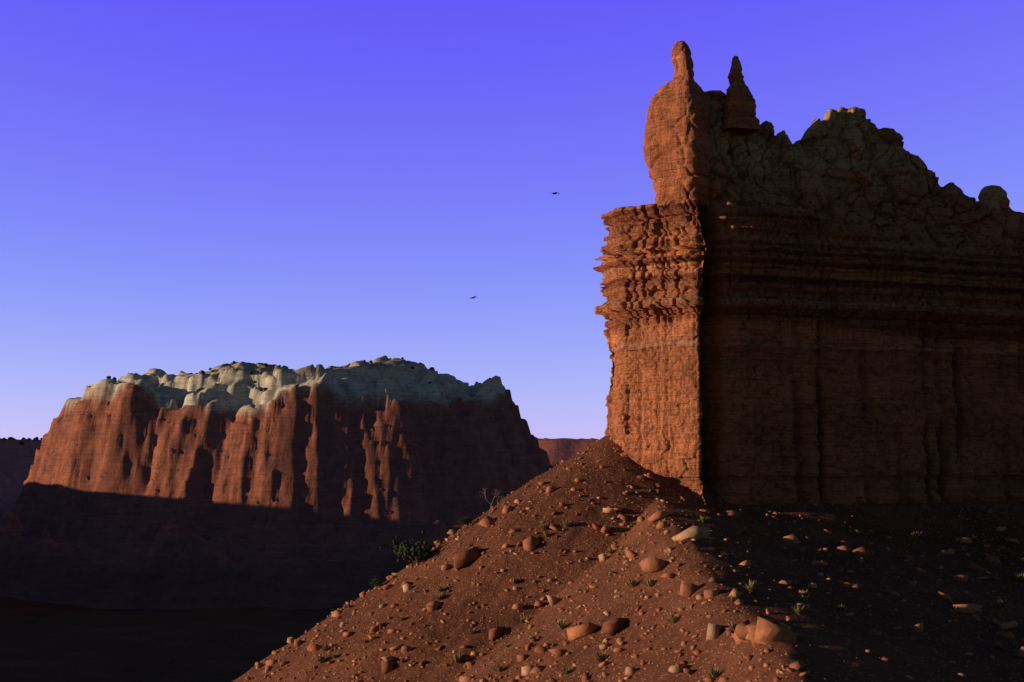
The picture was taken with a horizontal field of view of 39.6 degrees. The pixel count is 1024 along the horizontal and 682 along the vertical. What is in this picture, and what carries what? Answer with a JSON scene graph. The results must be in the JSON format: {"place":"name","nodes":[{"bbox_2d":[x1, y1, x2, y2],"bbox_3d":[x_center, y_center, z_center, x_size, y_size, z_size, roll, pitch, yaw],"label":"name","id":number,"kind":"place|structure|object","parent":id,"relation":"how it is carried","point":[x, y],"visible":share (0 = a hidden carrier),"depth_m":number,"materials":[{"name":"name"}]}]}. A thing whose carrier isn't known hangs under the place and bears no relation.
{"place":"outdoors","nodes":[
{"label":"outdoors","id":0,"kind":"place"},
{"bbox_2d":[0,438,41,512],"bbox_3d":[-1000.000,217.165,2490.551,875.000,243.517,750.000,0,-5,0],"label":"rim terrain","id":1,"kind":"structure","parent":0,"point":[16,460],"depth_m":2312.35,"materials":[{"name":"brown stone"}]},
{"bbox_2d":[0,437,41,444],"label":"trees","id":2,"kind":"object","parent":1,"relation":"on","point":[22,442],"visible":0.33,"depth_m":2400.80,"materials":[{"name":"green plant"}]},
{"bbox_2d":[0,355,552,609],"bbox_3d":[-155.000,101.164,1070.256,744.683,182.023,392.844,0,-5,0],"label":"mesa","id":3,"kind":"structure","parent":0,"point":[227,485],"depth_m":995.12,"materials":[{"name":"brown stone"}]},
{"bbox_2d":[106,357,433,390],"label":"trees","id":4,"kind":"object","parent":3,"relation":"on","point":[250,372],"visible":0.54,"depth_m":1043.96,"materials":[{"name":"green plant"}]},
{"bbox_2d":[0,435,1023,681],"bbox_3d":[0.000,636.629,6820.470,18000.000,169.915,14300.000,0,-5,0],"label":"terrain","id":5,"kind":"structure","parent":0,"point":[40,641],"depth_m":198.93,"materials":[{"name":"soil"}]},
{"bbox_2d":[368,577,383,586],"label":"bush","id":6,"kind":"object","parent":5,"relation":"on","point":[377,582],"visible":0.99,"depth_m":225.86,"materials":[{"name":"green plant"}]},
{"bbox_2d":[379,530,438,567],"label":"bush","id":7,"kind":"object","parent":5,"relation":"on","point":[412,553],"visible":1,"depth_m":223.45,"materials":[{"name":"green plant"}]},
{"bbox_2d":[458,513,474,528],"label":"bush","id":8,"kind":"object","parent":5,"relation":"on","point":[468,520],"visible":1,"depth_m":226.66,"materials":[{"name":"green plant"}]},
{"bbox_2d":[475,489,504,514],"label":"dead shrub","id":9,"kind":"object","parent":5,"relation":"on","point":[493,499],"visible":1,"depth_m":226.37,"materials":[{"name":"plant"}]},
{"bbox_2d":[234,440,1023,681],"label":"rocks","id":10,"kind":"object","parent":5,"relation":"on","point":[713,631],"visible":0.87,"depth_m":188.97,"materials":[{"name":"stone"}]},
{"bbox_2d":[246,516,1023,681],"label":"grass tufts","id":11,"kind":"object","parent":5,"relation":"on","point":[751,587],"visible":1,"depth_m":176.07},
{"bbox_2d":[698,516,710,522],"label":"green shrub","id":12,"kind":"object","parent":5,"relation":"on","point":[703,520],"visible":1,"depth_m":196.53,"materials":[{"name":"green plant"}]},
{"bbox_2d":[387,508,1023,672],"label":"talus boulders","id":13,"kind":"object","parent":5,"relation":"on","point":[759,632],"visible":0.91,"depth_m":166.67,"materials":[{"name":"stone"}]},
{"bbox_2d":[0,0,1023,439],"label":"sky","id":14,"kind":"structure","parent":0,"point":[187,186],"materials":[{"name":"blue"}]},
{"bbox_2d":[538,438,599,467],"bbox_3d":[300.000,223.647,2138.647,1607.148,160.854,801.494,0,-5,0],"label":"rim terrain","id":15,"kind":"structure","parent":0,"point":[558,450],"depth_m":1974.96,"materials":[{"name":"brown stone"}]},
{"bbox_2d":[593,90,1023,505],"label":"rock cliff","id":16,"kind":"structure","parent":0,"point":[829,308],"depth_m":229.84,"materials":[{"name":"stone"}]},
{"bbox_2d":[643,41,712,206],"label":"rock pinnacle","id":17,"kind":"object","parent":16,"relation":"on","point":[677,149],"visible":0.96,"depth_m":227.41,"materials":[{"name":"stone"}]},
{"bbox_2d":[721,56,760,135],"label":"rock spire","id":18,"kind":"structure","parent":16,"relation":"on","point":[739,109],"depth_m":229.67,"materials":[{"name":"stone"}]},
{"bbox_2d":[978,185,1009,215],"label":"boulder","id":19,"kind":"object","parent":16,"relation":"on","point":[990,197],"visible":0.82,"depth_m":246.66,"materials":[{"name":"stone"}]}
]}

